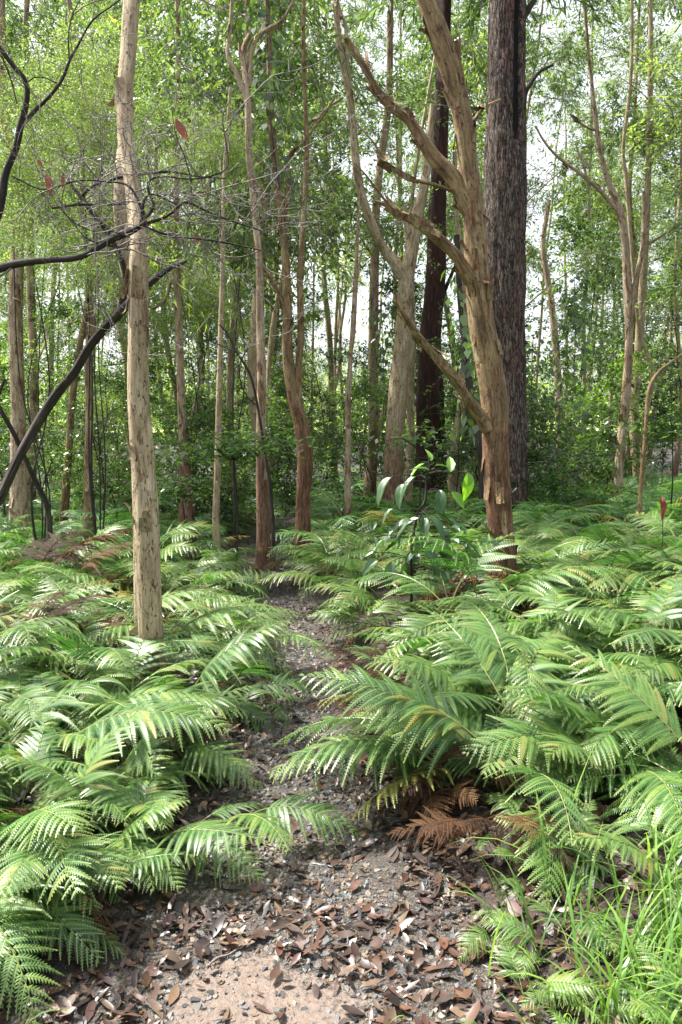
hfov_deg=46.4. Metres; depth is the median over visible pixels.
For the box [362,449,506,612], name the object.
sapling
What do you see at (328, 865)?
stick
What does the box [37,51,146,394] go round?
gum tree
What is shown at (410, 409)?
paperbark tree
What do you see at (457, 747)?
fern
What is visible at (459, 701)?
fern
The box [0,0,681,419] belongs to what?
sky
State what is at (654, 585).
fern
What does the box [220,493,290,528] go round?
fern
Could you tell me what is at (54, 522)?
fern
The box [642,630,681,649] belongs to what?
fern
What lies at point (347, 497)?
sapling
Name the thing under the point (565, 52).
gum tree
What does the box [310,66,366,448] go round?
gum tree
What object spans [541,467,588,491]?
fern
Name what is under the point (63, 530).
fern
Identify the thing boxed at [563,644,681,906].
fern
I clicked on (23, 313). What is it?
gum tree
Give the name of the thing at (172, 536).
fern
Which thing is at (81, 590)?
fern
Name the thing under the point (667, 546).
fern
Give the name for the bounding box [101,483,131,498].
fern
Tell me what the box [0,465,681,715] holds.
fern undergrowth
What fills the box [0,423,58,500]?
understorey shrub
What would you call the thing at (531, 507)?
fern
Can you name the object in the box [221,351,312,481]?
understorey shrub
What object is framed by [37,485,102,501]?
fern
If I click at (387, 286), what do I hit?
understorey shrub
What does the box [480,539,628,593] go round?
fern
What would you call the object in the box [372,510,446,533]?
fern
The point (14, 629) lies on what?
fern
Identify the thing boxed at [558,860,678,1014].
fern
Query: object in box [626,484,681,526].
fern
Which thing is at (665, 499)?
fern
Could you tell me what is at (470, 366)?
creeper
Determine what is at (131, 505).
fern
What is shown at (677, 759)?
fern
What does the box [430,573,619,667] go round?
fern
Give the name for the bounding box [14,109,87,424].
gum tree
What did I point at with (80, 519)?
fern
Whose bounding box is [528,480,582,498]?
fern
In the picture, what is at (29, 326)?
gum tree
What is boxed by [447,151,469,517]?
paperbark tree
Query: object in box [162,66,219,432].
gum tree
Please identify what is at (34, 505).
fern
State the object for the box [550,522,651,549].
fern
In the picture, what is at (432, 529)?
fern
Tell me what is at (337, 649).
fern
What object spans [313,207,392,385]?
gum tree
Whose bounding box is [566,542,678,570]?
fern
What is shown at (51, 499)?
fern
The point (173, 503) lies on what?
fern
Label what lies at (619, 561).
fern
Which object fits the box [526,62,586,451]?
gum tree
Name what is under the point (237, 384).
understorey shrub
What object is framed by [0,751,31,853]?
fern
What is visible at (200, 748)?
fern
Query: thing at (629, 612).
fern
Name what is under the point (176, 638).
fern
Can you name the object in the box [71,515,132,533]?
fern
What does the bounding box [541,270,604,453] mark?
creeper
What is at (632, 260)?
gum tree
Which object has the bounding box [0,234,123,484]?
understorey shrub
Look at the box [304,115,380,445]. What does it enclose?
gum tree
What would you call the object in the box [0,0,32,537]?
paperbark tree
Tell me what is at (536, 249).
gum tree
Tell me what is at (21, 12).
gum tree
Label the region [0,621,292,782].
fern
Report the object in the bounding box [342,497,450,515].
fern
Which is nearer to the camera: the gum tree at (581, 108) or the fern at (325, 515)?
the fern at (325, 515)
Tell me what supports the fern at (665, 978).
on the ground at (486, 895)
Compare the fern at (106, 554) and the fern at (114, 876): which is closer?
the fern at (114, 876)
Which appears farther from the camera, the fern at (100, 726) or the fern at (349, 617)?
the fern at (349, 617)
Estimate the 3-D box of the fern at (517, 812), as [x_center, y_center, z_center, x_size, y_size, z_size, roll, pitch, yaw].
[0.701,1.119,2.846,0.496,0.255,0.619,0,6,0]
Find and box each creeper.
[59,201,107,317]
[241,0,299,190]
[364,302,395,441]
[440,265,479,445]
[526,324,564,466]
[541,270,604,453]
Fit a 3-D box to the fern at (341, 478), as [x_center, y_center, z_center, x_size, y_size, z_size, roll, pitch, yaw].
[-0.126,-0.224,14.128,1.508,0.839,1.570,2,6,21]
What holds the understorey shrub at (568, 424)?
on the ground at (486, 895)
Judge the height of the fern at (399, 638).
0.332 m
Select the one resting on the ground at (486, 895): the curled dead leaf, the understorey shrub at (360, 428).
the understorey shrub at (360, 428)
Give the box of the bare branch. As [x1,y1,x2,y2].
[0,0,132,221]
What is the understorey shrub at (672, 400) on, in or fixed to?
on the ground at (486, 895)
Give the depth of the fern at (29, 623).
4.90 m
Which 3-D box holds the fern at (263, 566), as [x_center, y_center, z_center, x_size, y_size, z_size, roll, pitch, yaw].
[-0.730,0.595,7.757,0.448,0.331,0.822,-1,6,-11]
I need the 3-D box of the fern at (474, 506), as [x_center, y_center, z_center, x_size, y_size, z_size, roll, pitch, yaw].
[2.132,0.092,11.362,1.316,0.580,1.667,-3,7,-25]
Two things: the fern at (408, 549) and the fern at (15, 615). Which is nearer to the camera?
the fern at (15, 615)
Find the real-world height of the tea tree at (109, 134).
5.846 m
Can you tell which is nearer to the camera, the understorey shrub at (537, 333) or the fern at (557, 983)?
the fern at (557, 983)
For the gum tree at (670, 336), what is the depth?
29.67 m
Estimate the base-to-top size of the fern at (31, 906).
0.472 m
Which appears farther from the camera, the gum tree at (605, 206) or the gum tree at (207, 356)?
the gum tree at (207, 356)
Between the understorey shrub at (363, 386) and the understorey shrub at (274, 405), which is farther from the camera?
the understorey shrub at (274, 405)
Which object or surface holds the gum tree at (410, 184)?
on the ground at (486, 895)
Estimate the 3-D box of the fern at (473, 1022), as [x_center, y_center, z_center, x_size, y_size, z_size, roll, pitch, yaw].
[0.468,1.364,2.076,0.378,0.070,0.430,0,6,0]
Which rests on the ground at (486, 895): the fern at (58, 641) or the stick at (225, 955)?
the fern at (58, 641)
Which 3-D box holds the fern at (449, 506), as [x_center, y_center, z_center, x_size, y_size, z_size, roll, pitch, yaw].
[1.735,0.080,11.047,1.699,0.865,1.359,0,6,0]
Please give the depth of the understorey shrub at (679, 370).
12.31 m
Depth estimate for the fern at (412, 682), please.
4.29 m
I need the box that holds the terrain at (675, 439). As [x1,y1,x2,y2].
[2,432,676,446]
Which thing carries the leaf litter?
on the path
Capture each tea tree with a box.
[0,0,189,541]
[0,0,403,643]
[0,79,155,548]
[95,258,281,514]
[152,102,268,550]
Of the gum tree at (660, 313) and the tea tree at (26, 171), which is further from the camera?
the gum tree at (660, 313)
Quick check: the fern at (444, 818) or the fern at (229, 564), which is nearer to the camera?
the fern at (444, 818)
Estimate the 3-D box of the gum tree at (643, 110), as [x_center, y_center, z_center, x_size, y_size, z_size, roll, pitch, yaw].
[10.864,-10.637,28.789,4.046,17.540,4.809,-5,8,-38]
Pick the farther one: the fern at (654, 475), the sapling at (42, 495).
the fern at (654, 475)
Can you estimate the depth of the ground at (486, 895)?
3.10 m
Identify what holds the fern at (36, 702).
on the ground at (486, 895)
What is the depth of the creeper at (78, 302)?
9.48 m
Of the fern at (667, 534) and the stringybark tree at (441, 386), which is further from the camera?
the stringybark tree at (441, 386)
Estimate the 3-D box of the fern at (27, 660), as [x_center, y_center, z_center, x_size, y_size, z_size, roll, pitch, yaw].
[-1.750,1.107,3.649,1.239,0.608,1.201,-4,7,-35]
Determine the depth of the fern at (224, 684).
4.36 m
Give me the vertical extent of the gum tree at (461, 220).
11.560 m
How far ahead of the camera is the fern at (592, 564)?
6.59 m
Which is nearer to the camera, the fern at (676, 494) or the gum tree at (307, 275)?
the fern at (676, 494)
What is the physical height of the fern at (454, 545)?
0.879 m
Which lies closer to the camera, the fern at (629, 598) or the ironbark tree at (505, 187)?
the fern at (629, 598)
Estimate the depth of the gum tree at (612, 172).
38.09 m
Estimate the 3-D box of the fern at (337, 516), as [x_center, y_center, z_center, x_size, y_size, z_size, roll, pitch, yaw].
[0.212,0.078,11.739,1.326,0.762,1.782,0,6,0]
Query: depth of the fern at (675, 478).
14.28 m
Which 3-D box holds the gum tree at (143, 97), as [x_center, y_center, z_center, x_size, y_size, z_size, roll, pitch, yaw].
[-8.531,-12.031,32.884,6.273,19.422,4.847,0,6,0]
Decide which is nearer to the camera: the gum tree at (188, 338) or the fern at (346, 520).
the fern at (346, 520)
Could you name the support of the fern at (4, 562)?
on the ground at (486, 895)
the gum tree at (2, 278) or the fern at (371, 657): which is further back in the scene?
the gum tree at (2, 278)
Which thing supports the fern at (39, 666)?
on the ground at (486, 895)
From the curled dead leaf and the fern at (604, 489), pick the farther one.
the fern at (604, 489)
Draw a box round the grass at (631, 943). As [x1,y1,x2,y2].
[25,611,681,1023]
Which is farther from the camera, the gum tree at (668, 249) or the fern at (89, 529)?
the gum tree at (668, 249)
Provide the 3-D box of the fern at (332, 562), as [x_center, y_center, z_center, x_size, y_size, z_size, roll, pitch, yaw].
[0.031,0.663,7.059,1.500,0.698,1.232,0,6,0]
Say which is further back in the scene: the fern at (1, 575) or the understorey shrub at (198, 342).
the understorey shrub at (198, 342)
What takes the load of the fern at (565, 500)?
on the ground at (486, 895)
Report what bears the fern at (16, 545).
on the ground at (486, 895)
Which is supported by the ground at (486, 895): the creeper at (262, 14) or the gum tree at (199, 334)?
the gum tree at (199, 334)
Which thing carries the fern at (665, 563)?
on the ground at (486, 895)
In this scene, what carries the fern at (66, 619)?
on the ground at (486, 895)
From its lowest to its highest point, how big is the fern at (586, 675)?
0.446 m
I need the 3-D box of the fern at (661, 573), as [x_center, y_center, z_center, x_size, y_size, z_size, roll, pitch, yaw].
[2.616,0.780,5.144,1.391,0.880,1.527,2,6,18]
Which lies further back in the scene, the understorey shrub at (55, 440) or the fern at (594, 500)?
the understorey shrub at (55, 440)
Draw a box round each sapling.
[0,378,53,565]
[210,324,275,569]
[344,191,363,529]
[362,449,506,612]
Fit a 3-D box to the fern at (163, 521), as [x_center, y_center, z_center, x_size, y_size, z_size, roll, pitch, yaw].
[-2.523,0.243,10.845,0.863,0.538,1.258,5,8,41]
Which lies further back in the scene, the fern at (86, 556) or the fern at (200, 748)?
the fern at (86, 556)
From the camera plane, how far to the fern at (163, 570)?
6.39 m
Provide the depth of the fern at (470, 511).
10.30 m
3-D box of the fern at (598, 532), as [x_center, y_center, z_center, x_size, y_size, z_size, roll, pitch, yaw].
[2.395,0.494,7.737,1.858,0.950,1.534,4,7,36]
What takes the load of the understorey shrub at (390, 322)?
on the ground at (486, 895)
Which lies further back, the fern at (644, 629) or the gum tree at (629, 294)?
the gum tree at (629, 294)
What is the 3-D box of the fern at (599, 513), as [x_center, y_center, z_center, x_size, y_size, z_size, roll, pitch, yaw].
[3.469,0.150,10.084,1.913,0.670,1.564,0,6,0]
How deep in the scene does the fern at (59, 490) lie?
15.87 m
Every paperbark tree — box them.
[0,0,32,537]
[80,156,95,538]
[107,0,166,698]
[113,84,138,647]
[151,0,196,531]
[212,86,231,558]
[224,0,294,566]
[263,0,334,551]
[282,0,433,522]
[342,0,517,579]
[404,278,415,511]
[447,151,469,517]
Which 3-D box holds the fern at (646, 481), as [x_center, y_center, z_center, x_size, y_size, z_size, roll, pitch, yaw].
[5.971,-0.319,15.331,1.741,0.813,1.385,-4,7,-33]
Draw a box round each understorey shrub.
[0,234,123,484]
[0,318,44,463]
[0,340,57,521]
[0,373,49,476]
[0,373,102,496]
[0,397,66,493]
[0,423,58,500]
[5,272,176,519]
[24,292,117,459]
[37,312,187,521]
[38,346,123,495]
[41,353,189,507]
[55,254,176,483]
[70,360,186,504]
[105,370,295,533]
[106,254,210,461]
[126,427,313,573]
[127,468,223,554]
[150,387,276,525]
[153,228,266,467]
[156,256,247,445]
[162,286,339,492]
[193,393,316,505]
[208,356,344,516]
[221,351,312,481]
[236,329,331,482]
[238,359,321,505]
[265,281,364,478]
[275,362,344,482]
[289,324,392,482]
[302,344,416,519]
[319,359,416,482]
[342,195,454,479]
[351,288,470,485]
[371,318,470,486]
[371,419,457,526]
[378,369,529,502]
[404,297,535,507]
[414,250,529,477]
[415,318,546,503]
[442,299,574,480]
[444,358,479,479]
[445,371,478,488]
[466,358,617,521]
[526,189,641,474]
[526,254,623,478]
[526,372,627,481]
[543,391,670,502]
[550,214,675,458]
[557,308,676,495]
[603,223,681,457]
[610,328,681,476]
[620,382,681,528]
[647,296,681,490]
[653,347,681,459]
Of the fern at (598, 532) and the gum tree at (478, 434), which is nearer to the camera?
the fern at (598, 532)
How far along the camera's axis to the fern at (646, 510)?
10.45 m
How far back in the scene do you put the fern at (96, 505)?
12.96 m
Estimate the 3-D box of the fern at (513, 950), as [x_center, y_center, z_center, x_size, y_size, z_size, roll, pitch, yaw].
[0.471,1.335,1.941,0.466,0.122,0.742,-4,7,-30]
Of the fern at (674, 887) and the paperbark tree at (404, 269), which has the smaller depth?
the fern at (674, 887)
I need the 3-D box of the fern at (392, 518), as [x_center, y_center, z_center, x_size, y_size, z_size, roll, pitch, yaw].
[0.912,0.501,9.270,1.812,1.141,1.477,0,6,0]
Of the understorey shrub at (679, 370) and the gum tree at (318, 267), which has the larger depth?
the gum tree at (318, 267)
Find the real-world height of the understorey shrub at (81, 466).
3.324 m
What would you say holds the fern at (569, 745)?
on the ground at (486, 895)
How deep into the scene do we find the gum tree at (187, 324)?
35.29 m
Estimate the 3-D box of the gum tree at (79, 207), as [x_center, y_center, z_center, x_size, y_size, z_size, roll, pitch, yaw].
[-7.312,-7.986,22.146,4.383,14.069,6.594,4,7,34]
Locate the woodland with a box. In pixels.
[5,299,681,438]
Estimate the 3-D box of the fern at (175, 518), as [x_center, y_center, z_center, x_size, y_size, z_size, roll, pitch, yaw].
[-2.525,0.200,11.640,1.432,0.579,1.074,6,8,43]
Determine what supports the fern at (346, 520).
on the ground at (486, 895)
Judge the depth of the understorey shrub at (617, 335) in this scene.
20.80 m
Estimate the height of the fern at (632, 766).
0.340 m
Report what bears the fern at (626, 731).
on the ground at (486, 895)
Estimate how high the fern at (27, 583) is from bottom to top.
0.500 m
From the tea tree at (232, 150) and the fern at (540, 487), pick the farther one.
the fern at (540, 487)
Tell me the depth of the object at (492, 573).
6.16 m
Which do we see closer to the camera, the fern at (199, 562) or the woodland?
the fern at (199, 562)
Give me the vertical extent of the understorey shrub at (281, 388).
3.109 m
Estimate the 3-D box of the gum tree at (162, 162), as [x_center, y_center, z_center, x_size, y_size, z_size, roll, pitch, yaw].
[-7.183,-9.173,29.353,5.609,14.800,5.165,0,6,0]
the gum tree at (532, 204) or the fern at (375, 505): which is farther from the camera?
the gum tree at (532, 204)
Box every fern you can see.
[0,492,59,518]
[0,496,72,529]
[0,504,60,523]
[0,514,43,541]
[0,516,101,548]
[0,519,132,579]
[0,525,69,563]
[0,527,28,558]
[0,553,85,593]
[0,568,130,615]
[0,573,21,610]
[0,580,59,627]
[0,584,133,644]
[0,588,110,664]
[0,589,125,652]
[0,611,34,633]
[0,619,223,710]
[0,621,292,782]
[0,648,79,698]
[0,651,90,782]
[0,664,137,741]
[0,669,247,805]
[0,701,155,960]
[0,702,22,735]
[0,709,234,903]
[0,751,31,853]
[0,755,208,971]
[0,760,215,1008]
[0,783,22,823]
[0,820,128,1023]
[1,509,59,532]
[1,602,118,677]
[1,615,60,666]
[2,538,126,598]
[4,582,301,677]
[6,556,75,606]
[10,546,65,571]
[11,528,132,595]
[21,565,208,636]
[34,491,126,530]
[36,485,72,506]
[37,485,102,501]
[37,488,77,503]
[39,539,196,604]
[46,536,182,574]
[50,764,360,894]
[53,508,126,537]
[53,523,131,542]
[57,495,163,521]
[59,608,191,648]
[60,685,263,795]
[71,508,180,541]
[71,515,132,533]
[71,542,133,597]
[71,556,273,620]
[72,491,131,511]
[79,548,132,578]
[83,630,245,678]
[88,630,301,727]
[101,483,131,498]
[104,511,179,539]
[110,548,240,571]
[112,496,178,512]
[113,518,227,569]
[114,510,210,527]
[116,496,170,528]
[125,691,226,746]
[126,512,232,541]
[126,571,298,637]
[158,492,211,513]
[159,500,247,523]
[159,514,254,532]
[160,528,249,555]
[161,548,263,594]
[161,560,259,595]
[164,546,256,570]
[177,604,337,679]
[179,652,322,732]
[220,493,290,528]
[245,559,290,584]
[256,550,400,600]
[266,531,406,590]
[266,539,354,571]
[270,519,364,547]
[270,611,681,907]
[273,489,319,506]
[276,485,381,551]
[283,510,334,531]
[286,491,376,519]
[288,476,362,514]
[294,491,342,525]
[305,583,462,656]
[306,670,468,742]
[307,527,407,559]
[307,528,459,570]
[307,561,447,615]
[312,646,429,686]
[313,496,438,541]
[314,495,385,530]
[321,545,483,575]
[325,473,364,499]
[335,636,459,685]
[336,647,417,687]
[341,607,480,657]
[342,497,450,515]
[342,600,603,786]
[351,501,423,515]
[351,719,457,791]
[352,481,381,510]
[356,511,483,537]
[356,531,576,571]
[362,528,636,657]
[364,515,536,540]
[369,651,494,725]
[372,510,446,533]
[373,528,564,599]
[376,611,611,711]
[380,771,478,838]
[382,542,482,593]
[387,805,587,872]
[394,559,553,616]
[399,726,543,787]
[407,490,511,517]
[413,486,478,506]
[417,628,663,742]
[421,501,473,518]
[427,501,525,539]
[430,522,529,557]
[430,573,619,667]
[435,499,515,531]
[437,587,656,729]
[438,536,664,598]
[441,502,528,516]
[447,481,478,503]
[451,499,628,538]
[456,495,582,536]
[456,828,648,963]
[457,683,681,854]
[459,986,536,1023]
[463,515,654,560]
[470,707,667,797]
[471,792,627,895]
[477,542,681,610]
[477,871,626,978]
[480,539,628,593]
[483,590,681,660]
[485,669,681,771]
[488,932,534,1003]
[491,573,681,716]
[493,874,607,1022]
[512,472,589,526]
[513,499,629,532]
[514,516,592,549]
[515,578,667,626]
[520,512,619,537]
[524,517,680,568]
[526,959,654,1023]
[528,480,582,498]
[528,484,596,504]
[528,493,617,521]
[530,481,593,503]
[531,590,681,681]
[540,501,681,535]
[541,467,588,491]
[544,480,624,498]
[544,487,626,505]
[546,1009,580,1023]
[549,645,681,768]
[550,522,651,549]
[551,521,677,572]
[551,709,681,842]
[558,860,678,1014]
[563,553,680,593]
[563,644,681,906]
[566,475,681,507]
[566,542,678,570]
[568,769,681,909]
[569,470,632,488]
[572,489,646,514]
[581,475,676,503]
[586,499,674,531]
[586,558,680,611]
[594,480,681,524]
[595,488,675,506]
[595,492,681,535]
[605,509,680,551]
[606,475,660,493]
[607,587,681,630]
[609,941,681,1023]
[613,925,681,950]
[617,644,681,729]
[618,511,681,556]
[621,958,675,1023]
[623,474,681,495]
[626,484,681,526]
[627,519,681,538]
[629,574,681,620]
[629,987,681,1023]
[632,571,681,643]
[638,540,681,560]
[642,486,680,518]
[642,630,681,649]
[646,473,675,488]
[653,473,681,488]
[657,876,681,908]
[668,736,681,774]
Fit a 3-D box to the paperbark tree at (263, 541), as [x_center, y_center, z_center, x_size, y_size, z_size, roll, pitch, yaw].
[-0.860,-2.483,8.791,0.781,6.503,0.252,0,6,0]
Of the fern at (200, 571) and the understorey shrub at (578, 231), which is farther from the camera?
the understorey shrub at (578, 231)
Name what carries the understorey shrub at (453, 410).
on the ground at (486, 895)
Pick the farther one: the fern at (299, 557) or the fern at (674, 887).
the fern at (299, 557)
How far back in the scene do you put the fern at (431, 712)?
3.11 m
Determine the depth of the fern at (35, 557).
8.33 m
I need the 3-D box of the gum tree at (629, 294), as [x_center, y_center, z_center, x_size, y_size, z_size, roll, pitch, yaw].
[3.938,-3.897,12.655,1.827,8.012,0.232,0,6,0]
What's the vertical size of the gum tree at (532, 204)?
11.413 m
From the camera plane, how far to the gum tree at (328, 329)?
19.70 m
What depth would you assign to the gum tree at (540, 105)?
23.43 m
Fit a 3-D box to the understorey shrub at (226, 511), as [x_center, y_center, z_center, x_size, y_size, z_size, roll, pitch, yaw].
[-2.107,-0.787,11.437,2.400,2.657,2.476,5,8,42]
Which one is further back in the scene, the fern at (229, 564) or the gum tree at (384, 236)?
the gum tree at (384, 236)
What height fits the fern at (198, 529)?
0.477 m
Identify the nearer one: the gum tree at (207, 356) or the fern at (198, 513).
the fern at (198, 513)
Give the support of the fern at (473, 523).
on the ground at (486, 895)
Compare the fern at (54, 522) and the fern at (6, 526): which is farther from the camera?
the fern at (54, 522)
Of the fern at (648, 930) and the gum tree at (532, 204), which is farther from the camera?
the gum tree at (532, 204)
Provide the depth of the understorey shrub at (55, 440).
14.26 m
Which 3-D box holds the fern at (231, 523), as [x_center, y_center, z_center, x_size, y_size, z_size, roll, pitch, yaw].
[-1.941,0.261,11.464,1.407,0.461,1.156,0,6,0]
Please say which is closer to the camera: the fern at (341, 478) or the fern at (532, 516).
the fern at (532, 516)
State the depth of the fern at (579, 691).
3.58 m
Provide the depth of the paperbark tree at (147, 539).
4.28 m
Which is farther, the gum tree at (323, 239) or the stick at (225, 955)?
the gum tree at (323, 239)
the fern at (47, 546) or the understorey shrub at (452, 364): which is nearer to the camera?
the fern at (47, 546)
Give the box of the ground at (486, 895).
[0,441,681,1023]
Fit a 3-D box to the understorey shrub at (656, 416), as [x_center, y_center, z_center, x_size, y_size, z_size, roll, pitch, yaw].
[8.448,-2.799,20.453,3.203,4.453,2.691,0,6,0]
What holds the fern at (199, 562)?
on the ground at (486, 895)
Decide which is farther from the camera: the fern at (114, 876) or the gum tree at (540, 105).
the gum tree at (540, 105)
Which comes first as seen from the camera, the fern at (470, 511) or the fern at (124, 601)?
the fern at (124, 601)
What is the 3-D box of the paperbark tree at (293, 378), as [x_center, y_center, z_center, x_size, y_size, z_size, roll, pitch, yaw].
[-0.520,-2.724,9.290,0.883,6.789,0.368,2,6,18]
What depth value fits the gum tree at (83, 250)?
29.57 m
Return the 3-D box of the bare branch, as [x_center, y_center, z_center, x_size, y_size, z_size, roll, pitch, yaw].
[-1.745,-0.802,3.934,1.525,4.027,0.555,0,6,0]
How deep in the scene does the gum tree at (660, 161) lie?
15.19 m
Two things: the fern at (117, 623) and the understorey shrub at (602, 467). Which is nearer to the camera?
the fern at (117, 623)
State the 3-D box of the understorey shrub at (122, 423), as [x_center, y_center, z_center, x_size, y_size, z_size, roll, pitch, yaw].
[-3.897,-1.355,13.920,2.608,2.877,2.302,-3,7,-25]
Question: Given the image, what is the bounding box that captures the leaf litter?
[0,506,681,1023]
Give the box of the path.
[0,522,651,1023]
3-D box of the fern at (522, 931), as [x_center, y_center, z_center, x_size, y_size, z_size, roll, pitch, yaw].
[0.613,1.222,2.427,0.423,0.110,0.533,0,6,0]
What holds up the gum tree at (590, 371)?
on the ground at (486, 895)
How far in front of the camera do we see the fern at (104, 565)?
7.38 m
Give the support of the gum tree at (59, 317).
on the ground at (486, 895)
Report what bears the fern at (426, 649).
on the ground at (486, 895)
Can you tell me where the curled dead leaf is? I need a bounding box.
[660,497,666,554]
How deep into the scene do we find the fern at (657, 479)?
15.29 m
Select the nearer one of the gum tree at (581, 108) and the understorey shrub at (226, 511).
the understorey shrub at (226, 511)
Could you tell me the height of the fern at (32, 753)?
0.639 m
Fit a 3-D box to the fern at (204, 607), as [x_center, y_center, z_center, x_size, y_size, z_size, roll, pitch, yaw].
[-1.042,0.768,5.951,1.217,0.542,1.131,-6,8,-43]
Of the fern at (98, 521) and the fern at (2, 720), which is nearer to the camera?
the fern at (2, 720)
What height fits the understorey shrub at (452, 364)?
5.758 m
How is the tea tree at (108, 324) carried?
on the ground at (486, 895)
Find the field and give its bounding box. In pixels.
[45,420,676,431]
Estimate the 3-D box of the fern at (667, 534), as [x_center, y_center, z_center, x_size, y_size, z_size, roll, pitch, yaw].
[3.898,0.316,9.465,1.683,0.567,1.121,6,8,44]
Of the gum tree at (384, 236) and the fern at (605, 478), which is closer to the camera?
the fern at (605, 478)
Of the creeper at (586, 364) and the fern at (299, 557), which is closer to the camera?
the fern at (299, 557)
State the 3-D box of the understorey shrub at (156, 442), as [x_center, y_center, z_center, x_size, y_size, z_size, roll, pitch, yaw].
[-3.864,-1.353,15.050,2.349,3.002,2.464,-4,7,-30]
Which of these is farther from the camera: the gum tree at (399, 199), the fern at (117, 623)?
the gum tree at (399, 199)
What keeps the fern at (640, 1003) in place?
on the ground at (486, 895)
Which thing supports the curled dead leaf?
on the fern at (639, 546)
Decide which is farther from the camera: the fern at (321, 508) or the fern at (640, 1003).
the fern at (321, 508)
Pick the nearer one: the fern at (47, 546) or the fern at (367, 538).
the fern at (47, 546)
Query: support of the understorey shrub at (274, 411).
on the ground at (486, 895)
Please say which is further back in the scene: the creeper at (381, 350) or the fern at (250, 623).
the creeper at (381, 350)
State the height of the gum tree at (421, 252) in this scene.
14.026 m
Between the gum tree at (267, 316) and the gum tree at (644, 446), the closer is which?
the gum tree at (644, 446)
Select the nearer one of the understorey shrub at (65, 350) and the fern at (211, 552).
the fern at (211, 552)
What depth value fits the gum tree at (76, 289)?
40.37 m
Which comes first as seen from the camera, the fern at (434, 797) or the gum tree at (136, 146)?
the fern at (434, 797)
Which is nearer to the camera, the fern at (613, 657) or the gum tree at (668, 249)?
the fern at (613, 657)
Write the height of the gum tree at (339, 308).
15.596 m
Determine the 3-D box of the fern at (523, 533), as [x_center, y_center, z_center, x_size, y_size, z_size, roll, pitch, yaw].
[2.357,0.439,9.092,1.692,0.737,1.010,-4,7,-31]
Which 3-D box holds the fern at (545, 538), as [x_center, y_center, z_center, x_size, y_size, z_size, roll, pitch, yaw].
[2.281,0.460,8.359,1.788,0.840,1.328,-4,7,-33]
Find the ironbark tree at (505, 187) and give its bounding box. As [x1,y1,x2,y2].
[484,0,563,514]
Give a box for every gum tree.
[0,0,73,227]
[0,0,149,366]
[0,0,155,516]
[0,0,300,526]
[0,88,52,455]
[0,193,44,414]
[0,230,69,447]
[1,0,167,480]
[1,0,173,418]
[2,0,229,471]
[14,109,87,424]
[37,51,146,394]
[39,82,97,446]
[44,88,159,365]
[44,169,125,415]
[62,0,191,463]
[67,0,228,401]
[69,0,410,535]
[72,0,188,209]
[74,59,209,262]
[79,0,390,516]
[83,0,297,476]
[149,0,410,481]
[150,0,398,483]
[156,217,225,438]
[159,12,325,470]
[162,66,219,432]
[164,160,281,426]
[166,144,214,435]
[172,225,213,390]
[190,95,295,462]
[200,3,341,325]
[225,254,309,443]
[227,7,342,456]
[275,0,407,461]
[282,1,385,481]
[289,0,481,509]
[295,1,485,476]
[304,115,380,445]
[309,96,371,449]
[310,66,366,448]
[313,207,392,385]
[329,0,452,334]
[329,0,547,479]
[330,74,430,449]
[354,0,483,381]
[378,4,541,446]
[392,59,483,265]
[393,0,681,340]
[408,1,488,237]
[422,140,542,397]
[454,234,485,519]
[460,7,488,394]
[462,0,574,304]
[462,0,637,458]
[478,108,570,282]
[525,30,609,445]
[526,0,640,463]
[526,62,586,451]
[526,121,681,373]
[527,0,681,486]
[535,1,647,503]
[540,200,567,487]
[546,0,681,490]
[551,44,673,441]
[555,102,675,336]
[558,0,679,427]
[569,2,681,477]
[569,117,636,399]
[581,1,681,336]
[602,21,681,224]
[610,155,681,453]
[621,0,654,489]
[632,2,681,461]
[632,165,681,286]
[635,1,681,319]
[636,352,681,535]
[638,180,681,334]
[648,241,681,364]
[651,18,681,217]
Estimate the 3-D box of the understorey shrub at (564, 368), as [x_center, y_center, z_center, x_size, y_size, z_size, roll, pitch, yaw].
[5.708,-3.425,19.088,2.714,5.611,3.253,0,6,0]
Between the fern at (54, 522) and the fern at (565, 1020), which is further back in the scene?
the fern at (54, 522)
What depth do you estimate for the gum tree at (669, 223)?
29.09 m
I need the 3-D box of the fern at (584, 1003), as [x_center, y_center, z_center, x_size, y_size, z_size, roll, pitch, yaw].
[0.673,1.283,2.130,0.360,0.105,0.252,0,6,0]
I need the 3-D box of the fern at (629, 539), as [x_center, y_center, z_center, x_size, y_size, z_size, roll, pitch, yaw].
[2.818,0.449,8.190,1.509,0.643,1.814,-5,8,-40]
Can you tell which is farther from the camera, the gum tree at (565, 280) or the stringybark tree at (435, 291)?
the gum tree at (565, 280)
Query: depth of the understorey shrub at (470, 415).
13.41 m
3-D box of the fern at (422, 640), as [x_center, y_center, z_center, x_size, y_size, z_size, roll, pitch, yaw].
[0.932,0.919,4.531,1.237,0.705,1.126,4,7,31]
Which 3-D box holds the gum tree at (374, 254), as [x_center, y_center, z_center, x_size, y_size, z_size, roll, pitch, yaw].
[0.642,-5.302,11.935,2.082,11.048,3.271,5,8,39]
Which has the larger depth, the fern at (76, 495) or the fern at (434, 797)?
the fern at (76, 495)
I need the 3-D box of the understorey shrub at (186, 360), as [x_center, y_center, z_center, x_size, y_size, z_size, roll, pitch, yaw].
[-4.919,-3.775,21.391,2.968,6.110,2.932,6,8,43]
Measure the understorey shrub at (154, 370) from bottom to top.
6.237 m
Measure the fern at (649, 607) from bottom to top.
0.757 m
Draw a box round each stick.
[207,945,243,966]
[312,863,342,867]
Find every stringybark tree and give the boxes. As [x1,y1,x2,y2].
[327,0,634,514]
[439,370,446,497]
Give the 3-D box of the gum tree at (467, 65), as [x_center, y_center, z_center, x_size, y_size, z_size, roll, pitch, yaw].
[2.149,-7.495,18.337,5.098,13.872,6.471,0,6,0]
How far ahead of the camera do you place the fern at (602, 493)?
12.33 m

